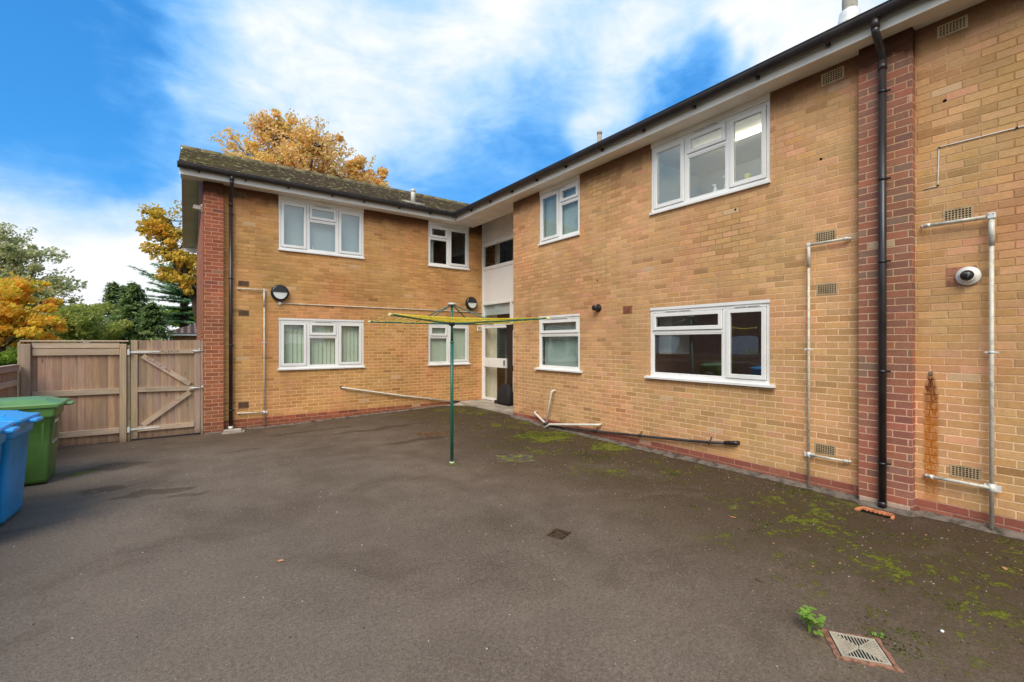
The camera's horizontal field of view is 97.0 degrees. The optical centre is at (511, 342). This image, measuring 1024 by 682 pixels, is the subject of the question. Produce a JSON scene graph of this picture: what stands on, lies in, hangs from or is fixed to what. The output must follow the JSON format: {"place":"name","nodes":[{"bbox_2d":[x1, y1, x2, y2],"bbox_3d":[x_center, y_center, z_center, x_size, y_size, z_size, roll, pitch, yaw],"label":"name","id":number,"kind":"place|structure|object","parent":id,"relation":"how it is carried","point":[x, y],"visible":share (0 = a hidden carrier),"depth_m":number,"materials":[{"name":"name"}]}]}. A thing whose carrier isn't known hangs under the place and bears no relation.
{"place":"outdoors","nodes":[
{"label":"outdoors","id":0,"kind":"place"},
{"bbox_2d":[168,324,196,339],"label":"garage","id":1,"kind":"structure","parent":0,"point":[188,332],"depth_m":24.17,"materials":[{"name":"tile"}]},
{"bbox_2d":[130,380,504,438],"bbox_3d":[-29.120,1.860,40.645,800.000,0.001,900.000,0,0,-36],"label":"ground","id":2,"kind":"structure","parent":0,"point":[499,383],"depth_m":16.76,"materials":[{"name":"asphalt"}]},
{"bbox_2d":[0,347,16,365],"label":"shrub","id":3,"kind":"object","parent":2,"relation":"on","point":[8,357],"visible":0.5,"depth_m":10.47,"materials":[{"name":"green plant"}]},
{"bbox_2d":[0,364,19,397],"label":"wooden fence","id":4,"kind":"object","parent":2,"relation":"on","point":[9,382],"visible":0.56,"depth_m":6.98,"materials":[{"name":"brown wood"}]},
{"bbox_2d":[0,269,77,351],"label":"maple tree","id":5,"kind":"object","parent":2,"relation":"on","point":[18,320],"visible":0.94,"depth_m":12.83,"materials":[{"name":"yellow plant"}]},
{"bbox_2d":[4,312,74,365],"bbox_3d":[-16.515,0.278,15.014,3.601,3.188,2.983,0,0,-36],"label":"shrub","id":6,"kind":"object","parent":2,"relation":"on","point":[56,333],"visible":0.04,"depth_m":15.38,"materials":[{"name":"green plant"}]},
{"bbox_2d":[0,222,87,352],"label":"birch tree","id":7,"kind":"object","parent":2,"relation":"on","point":[12,251],"visible":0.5,"depth_m":24.02,"materials":[{"name":"green plant"}]},
{"bbox_2d":[45,304,105,342],"bbox_3d":[-19.944,0.087,19.947,3.314,3.580,2.356,0,0,-13],"label":"shrub","id":8,"kind":"object","parent":2,"relation":"on","point":[88,324],"visible":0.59,"depth_m":19.80,"materials":[{"name":"green plant"}]},
{"bbox_2d":[62,302,133,343],"bbox_3d":[-20.110,-0.122,21.770,5.223,3.999,2.687,0,0,44],"label":"shrub","id":9,"kind":"object","parent":2,"relation":"on","point":[110,331],"visible":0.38,"depth_m":21.07,"materials":[{"name":"green plant"}]},
{"bbox_2d":[83,280,137,342],"bbox_3d":[-21.877,-0.564,25.075,3.703,5.651,3.692,0,0,13],"label":"conifer tree","id":10,"kind":"object","parent":2,"relation":"on","point":[113,289],"visible":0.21,"depth_m":24.82,"materials":[{"name":"green plant"}]},
{"bbox_2d":[108,285,131,343],"bbox_3d":[-22.216,-0.488,26.057,3.565,5.607,3.387,0,0,13],"label":"conifer tree","id":11,"kind":"object","parent":2,"relation":"on","point":[122,286],"visible":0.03,"depth_m":25.90,"materials":[{"name":"green plant"}]},
{"bbox_2d":[99,280,168,372],"bbox_3d":[-19.318,-0.342,22.883,4.479,5.568,4.620,0,0,-15],"label":"conifer tree","id":12,"kind":"object","parent":2,"relation":"on","point":[134,293],"visible":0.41,"depth_m":22.75,"materials":[{"name":"green plant"}]},
{"bbox_2d":[126,301,174,382],"bbox_3d":[-17.558,0.165,21.945,4.073,4.330,3.483,0,0,-36],"label":"conifer tree","id":13,"kind":"object","parent":2,"relation":"on","point":[153,322],"visible":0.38,"depth_m":21.82,"materials":[{"name":"green plant"}]},
{"bbox_2d":[128,258,196,327],"bbox_3d":[-21.816,-2.202,29.924,5.538,8.125,5.628,0,0,-36],"label":"cedar tree","id":14,"kind":"object","parent":2,"relation":"on","point":[184,308],"visible":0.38,"depth_m":29.18,"materials":[{"name":"green plant"}]},
{"bbox_2d":[135,200,196,328],"bbox_3d":[-14.980,-2.751,21.868,4.972,9.272,3.776,0,0,-36],"label":"maple tree","id":15,"kind":"object","parent":2,"relation":"on","point":[158,225],"visible":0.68,"depth_m":20.73,"materials":[{"name":"yellow plant"}]},
{"bbox_2d":[155,303,194,329],"bbox_3d":[-24.871,-0.487,33.759,2.922,4.725,5.539,0,0,35],"label":"shrub","id":16,"kind":"object","parent":2,"relation":"on","point":[170,324],"visible":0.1,"depth_m":33.10,"materials":[{"name":"green plant"}]},
{"bbox_2d":[209,108,375,183],"bbox_3d":[-13.296,-5.817,26.438,9.873,15.439,7.051,0,0,-2],"label":"autumn tree","id":17,"kind":"object","parent":2,"relation":"on","point":[287,150],"visible":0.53,"depth_m":25.61,"materials":[{"name":"orange plant"}]},
{"bbox_2d":[340,154,390,186],"bbox_3d":[-9.755,-5.049,28.805,3.871,13.836,2.883,0,0,-36],"label":"autumn tree","id":18,"kind":"object","parent":2,"relation":"on","point":[382,172],"visible":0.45,"depth_m":28.33,"materials":[{"name":"orange plant"}]},
{"bbox_2d":[177,0,1023,532],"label":"apartment block","id":19,"kind":"structure","parent":2,"relation":"on","point":[667,258],"depth_m":6.34,"materials":[{"name":"brick"}]},
{"bbox_2d":[127,340,202,438],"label":"wooden gate","id":20,"kind":"structure","parent":19,"relation":"attached to","point":[165,387],"depth_m":8.53,"materials":[{"name":"wood"}]},
{"bbox_2d":[192,204,202,212],"bbox_3d":[-6.349,-2.720,9.155,0.170,0.160,0.160,0,0,-36],"label":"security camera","id":21,"kind":"object","parent":19,"relation":"attached to","point":[198,207],"visible":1,"depth_m":9.15,"materials":[{"name":"white plastic"}]},
{"bbox_2d":[228,175,233,428],"bbox_3d":[-5.557,-0.735,9.000,0.106,5.030,0.409,0,0,-36],"label":"downpipe","id":22,"kind":"object","parent":19,"relation":"attached to","point":[230,278],"visible":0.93,"depth_m":9.10,"materials":[{"name":"black plastic"}]},
{"bbox_2d":[237,288,266,425],"bbox_3d":[-5.359,0.323,9.362,0.547,2.874,0.050,0,0,-34],"label":"gas pipe","id":23,"kind":"object","parent":19,"relation":"attached to","point":[263,412],"visible":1,"depth_m":9.48,"materials":[{"name":"metal"}]},
{"bbox_2d":[270,285,288,300],"bbox_3d":[-4.933,-1.050,9.642,0.352,0.352,0.118,0,0,-36],"label":"bulkhead light","id":24,"kind":"object","parent":19,"relation":"attached to","point":[279,292],"visible":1,"depth_m":9.60,"materials":[{"name":"plastic"}]},
{"bbox_2d":[277,318,364,369],"bbox_3d":[-4.258,0.041,10.253,1.890,1.118,0.178,0,0,-36],"label":"window","id":25,"kind":"structure","parent":19,"relation":"in","point":[304,344],"depth_m":10.23,"materials":[{"name":"white plastic"}]},
{"bbox_2d":[278,195,364,258],"bbox_3d":[-4.283,-2.557,10.257,1.835,1.183,0.195,0,0,-36],"label":"window","id":26,"kind":"structure","parent":19,"relation":"in","point":[332,229],"depth_m":10.27,"materials":[{"name":"white plastic"}]},
{"bbox_2d":[278,301,481,312],"bbox_3d":[-2.905,-0.794,11.145,5.120,0.149,0.034,0,0,-36],"label":"electric cable","id":27,"kind":"object","parent":19,"relation":"attached to","point":[279,303],"visible":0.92,"depth_m":10.73,"materials":[{"name":"plastic"}]},
{"bbox_2d":[340,386,459,402],"bbox_3d":[-2.654,1.373,11.290,3.130,0.738,0.085,0,0,-35],"label":"waste pipe","id":28,"kind":"object","parent":19,"relation":"attached to","point":[341,387],"visible":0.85,"depth_m":11.12,"materials":[{"name":"white plastic"}]},
{"bbox_2d":[428,220,469,269],"bbox_3d":[-1.710,-2.557,12.113,1.230,1.183,0.215,0,0,-36],"label":"window","id":29,"kind":"structure","parent":19,"relation":"in","point":[448,228],"depth_m":12.04,"materials":[{"name":"white plastic"}]},
{"bbox_2d":[428,324,470,365],"bbox_3d":[-1.683,0.064,12.077,1.250,1.083,0.145,0,0,-36],"label":"window","id":30,"kind":"structure","parent":19,"relation":"in","point":[439,335],"depth_m":12.05,"materials":[{"name":"white plastic"}]},
{"bbox_2d":[465,297,476,309],"bbox_3d":[-1.102,-1.064,12.387,0.352,0.352,0.118,0,0,-36],"label":"bulkhead light","id":31,"kind":"object","parent":19,"relation":"attached to","point":[470,303],"visible":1,"depth_m":12.33,"materials":[{"name":"plastic"}]},
{"bbox_2d":[483,325,506,400],"bbox_3d":[-0.472,0.565,12.102,0.131,2.020,1.176,0,0,-36],"label":"glazed door","id":32,"kind":"structure","parent":19,"relation":"in","point":[487,362],"depth_m":12.38,"materials":[{"name":"white plastic"}]},
{"bbox_2d":[507,325,512,389],"bbox_3d":[0.259,0.280,11.224,0.045,2.580,1.285,0,0,-36],"label":"brown door","id":33,"kind":"structure","parent":19,"relation":"in","point":[509,327],"depth_m":11.61,"materials":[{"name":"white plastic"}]},
{"bbox_2d":[534,313,581,372],"bbox_3d":[0.944,0.016,9.011,0.190,1.108,1.360,0,0,-36],"label":"window","id":34,"kind":"structure","parent":19,"relation":"in","point":[562,332],"depth_m":9.06,"materials":[{"name":"white plastic"}]},
{"bbox_2d":[538,174,579,245],"bbox_3d":[0.946,-2.579,9.003,0.135,1.138,1.215,0,0,-36],"label":"window","id":35,"kind":"structure","parent":19,"relation":"in","point":[560,202],"depth_m":8.98,"materials":[{"name":"white plastic"}]},
{"bbox_2d":[534,389,601,427],"bbox_3d":[0.990,1.340,8.742,0.173,0.795,1.862,0,0,-36],"label":"waste pipe","id":36,"kind":"object","parent":19,"relation":"attached to","point":[546,424],"visible":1,"depth_m":9.00,"materials":[{"name":"white plastic"}]},
{"bbox_2d":[592,304,600,311],"bbox_3d":[1.498,-0.610,8.073,0.122,0.143,0.143,0,0,-36],"label":"flue cowl","id":37,"kind":"object","parent":19,"relation":"attached to","point":[597,308],"visible":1,"depth_m":8.05,"materials":[{"name":"black metal"}]},
{"bbox_2d":[548,425,739,444],"bbox_3d":[1.852,1.517,7.611,0.083,0.405,3.952,0,0,-36],"label":"waste pipe","id":38,"kind":"object","parent":19,"relation":"attached to","point":[684,440],"visible":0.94,"depth_m":7.02,"materials":[{"name":"plastic"}]},
{"bbox_2d":[649,93,770,215],"bbox_3d":[2.749,-2.579,6.469,0.115,1.138,1.825,0,0,-36],"label":"window","id":39,"kind":"structure","parent":19,"relation":"in","point":[725,121],"depth_m":6.30,"materials":[{"name":"white plastic"}]},
{"bbox_2d":[644,299,775,387],"bbox_3d":[2.733,0.014,6.470,0.140,1.113,1.964,0,0,-36],"label":"window","id":40,"kind":"structure","parent":19,"relation":"in","point":[724,327],"depth_m":6.23,"materials":[{"name":"white plastic"}]},
{"bbox_2d":[804,237,851,486],"bbox_3d":[3.591,0.267,5.170,0.054,2.867,0.470,0,0,-39],"label":"gas pipe","id":41,"kind":"object","parent":19,"relation":"attached to","point":[808,454],"visible":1,"depth_m":5.31,"materials":[{"name":"metal"}]},
{"bbox_2d":[871,17,890,506],"bbox_3d":[3.741,-0.780,4.602,0.287,4.940,0.104,0,0,-36],"label":"downpipe","id":42,"kind":"object","parent":19,"relation":"attached to","point":[882,252],"visible":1,"depth_m":4.65,"materials":[{"name":"black plastic"}]},
{"bbox_2d":[920,212,1001,529],"bbox_3d":[4.215,0.259,4.286,0.068,2.862,0.562,0,0,-32],"label":"gas pipe","id":43,"kind":"object","parent":19,"relation":"attached to","point":[991,487],"visible":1,"depth_m":4.10,"materials":[{"name":"metal"}]},
{"bbox_2d":[955,266,981,284],"bbox_3d":[4.252,-0.623,4.235,0.114,0.176,0.176,0,0,-36],"label":"security camera","id":44,"kind":"object","parent":19,"relation":"attached to","point":[969,275],"visible":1,"depth_m":4.22,"materials":[{"name":"white plastic"}]},
{"bbox_2d":[924,126,1023,189],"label":"alarm wire","id":45,"kind":"object","parent":19,"relation":"attached to","point":[962,141],"visible":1,"depth_m":4.35,"materials":[{"name":"white plastic"}]},
{"bbox_2d":[0,0,887,342],"label":"sky","id":46,"kind":"structure","parent":0,"point":[464,101],"materials":[{"name":"blue"}]},
{"bbox_2d":[0,405,1023,681],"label":"courtyard","id":47,"kind":"structure","parent":0,"point":[710,565],"depth_m":3.43,"materials":[{"name":"grey asphalt"}]},
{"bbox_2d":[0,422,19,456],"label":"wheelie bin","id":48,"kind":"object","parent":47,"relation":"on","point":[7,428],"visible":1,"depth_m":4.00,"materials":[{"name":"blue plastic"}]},
{"bbox_2d":[0,410,43,524],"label":"wheelie bin","id":49,"kind":"object","parent":47,"relation":"on","point":[14,449],"visible":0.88,"depth_m":4.36,"materials":[{"name":"blue plastic"}]},
{"bbox_2d":[0,396,75,484],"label":"wheelie bin","id":50,"kind":"object","parent":47,"relation":"on","point":[42,451],"visible":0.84,"depth_m":5.45,"materials":[{"name":"green plastic"}]},
{"bbox_2d":[17,340,129,446],"bbox_3d":[-7.497,0.944,7.810,1.408,1.952,0.130,0,0,-36],"label":"wooden fence","id":51,"kind":"object","parent":47,"relation":"on","point":[92,380],"visible":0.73,"depth_m":7.87,"materials":[{"name":"brown wood"}]},
{"bbox_2d":[221,428,244,433],"bbox_3d":[-5.544,1.777,9.015,0.402,0.080,0.245,0,0,-36],"label":"gully edge","id":52,"kind":"object","parent":47,"relation":"on","point":[232,431],"visible":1,"depth_m":9.02,"materials":[{"name":"concrete"}]},
{"bbox_2d":[205,405,443,434],"bbox_3d":[-3.872,1.723,10.367,5.220,0.143,0.179,0,0,-36],"label":"kerb fillet","id":53,"kind":"object","parent":47,"relation":"on","point":[325,419],"visible":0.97,"depth_m":10.18,"materials":[{"name":"grey concrete"}]},
{"bbox_2d":[415,431,449,436],"bbox_3d":[-1.490,1.724,8.466,0.550,0.030,0.400,0,0,-26],"label":"inspection cover","id":54,"kind":"object","parent":47,"relation":"on","point":[430,434],"visible":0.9,"depth_m":8.42,"materials":[{"name":"brown metal"}]},
{"bbox_2d":[368,302,550,462],"bbox_3d":[-0.859,0.582,6.480,2.090,2.297,2.090,0,0,-24],"label":"rotary airer","id":55,"kind":"object","parent":47,"relation":"on","point":[465,320],"visible":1,"depth_m":6.45,"materials":[{"name":"green metal"}]},
{"bbox_2d":[445,399,512,414],"bbox_3d":[-0.619,1.679,11.286,1.340,0.182,2.450,0,0,-36],"label":"doorstep","id":56,"kind":"object","parent":47,"relation":"on","point":[491,405],"visible":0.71,"depth_m":11.37,"materials":[{"name":"concrete"}]},
{"bbox_2d":[494,382,512,404],"bbox_3d":[-0.195,1.302,11.528,0.230,0.564,0.649,0,0,-36],"label":"wheeled bag","id":57,"kind":"object","parent":56,"relation":"on","point":[505,394],"visible":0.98,"depth_m":11.37,"materials":[{"name":"black fabric"}]},
{"bbox_2d":[496,454,534,461],"bbox_3d":[0.045,1.729,6.737,0.550,0.030,0.420,0,0,-6],"label":"inspection cover","id":58,"kind":"object","parent":47,"relation":"on","point":[511,457],"visible":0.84,"depth_m":6.74,"materials":[{"name":"metal"}]},
{"bbox_2d":[547,528,570,539],"bbox_3d":[0.418,1.723,4.052,0.150,0.030,0.170,0,0,34],"label":"inspection cover","id":59,"kind":"object","parent":47,"relation":"on","point":[560,534],"visible":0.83,"depth_m":4.05,"materials":[{"name":"brown metal"}]},
{"bbox_2d":[417,410,1022,607],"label":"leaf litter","id":60,"kind":"object","parent":47,"relation":"on","point":[787,508],"visible":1,"depth_m":4.07,"materials":[{"name":"brown plant"}]},
{"bbox_2d":[426,411,1023,659],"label":"moss","id":61,"kind":"object","parent":47,"relation":"on","point":[881,588],"visible":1,"depth_m":4.22,"materials":[{"name":"green plant"}]},
{"bbox_2d":[511,420,1008,541],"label":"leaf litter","id":62,"kind":"object","parent":47,"relation":"on","point":[784,485],"visible":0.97,"depth_m":5.34,"materials":[{"name":"brown plant"}]},
{"bbox_2d":[510,414,1023,539],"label":"kerb fillet","id":63,"kind":"object","parent":47,"relation":"on","point":[984,527],"visible":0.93,"depth_m":5.20,"materials":[{"name":"grey concrete"}]},
{"bbox_2d":[797,605,826,636],"bbox_3d":[1.760,1.658,2.675,0.162,0.130,0.169,0,0,-36],"label":"weed","id":64,"kind":"object","parent":47,"relation":"on","point":[806,614],"visible":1,"depth_m":2.67,"materials":[{"name":"green plant"}]},
{"bbox_2d":[821,628,903,672],"bbox_3d":[1.939,1.721,2.534,0.297,0.032,0.284,0,0,19],"label":"drain grate","id":65,"kind":"object","parent":47,"relation":"on","point":[865,650],"visible":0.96,"depth_m":2.52,"materials":[{"name":"metal"}]},
{"bbox_2d":[854,506,894,519],"bbox_3d":[3.650,1.712,4.555,0.126,0.036,0.316,0,0,-36],"label":"gully edge","id":66,"kind":"object","parent":47,"relation":"on","point":[876,512],"visible":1,"depth_m":4.56,"materials":[{"name":"orange ceramic"}]},
{"bbox_2d":[871,632,883,637],"bbox_3d":[2.132,1.705,2.643,0.066,0.037,0.040,0,0,42],"label":"weed","id":67,"kind":"object","parent":47,"relation":"on","point":[881,633],"visible":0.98,"depth_m":2.64,"materials":[{"name":"green plant"}]},
{"bbox_2d":[32,423,997,675],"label":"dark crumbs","id":68,"kind":"object","parent":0,"point":[446,558],"visible":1,"depth_m":3.56,"materials":[{"name":"black"}]},
{"bbox_2d":[426,407,1023,644],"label":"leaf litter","id":69,"kind":"object","parent":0,"point":[754,507],"visible":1,"depth_m":4.75,"materials":[{"name":"brown plant"}]}
]}

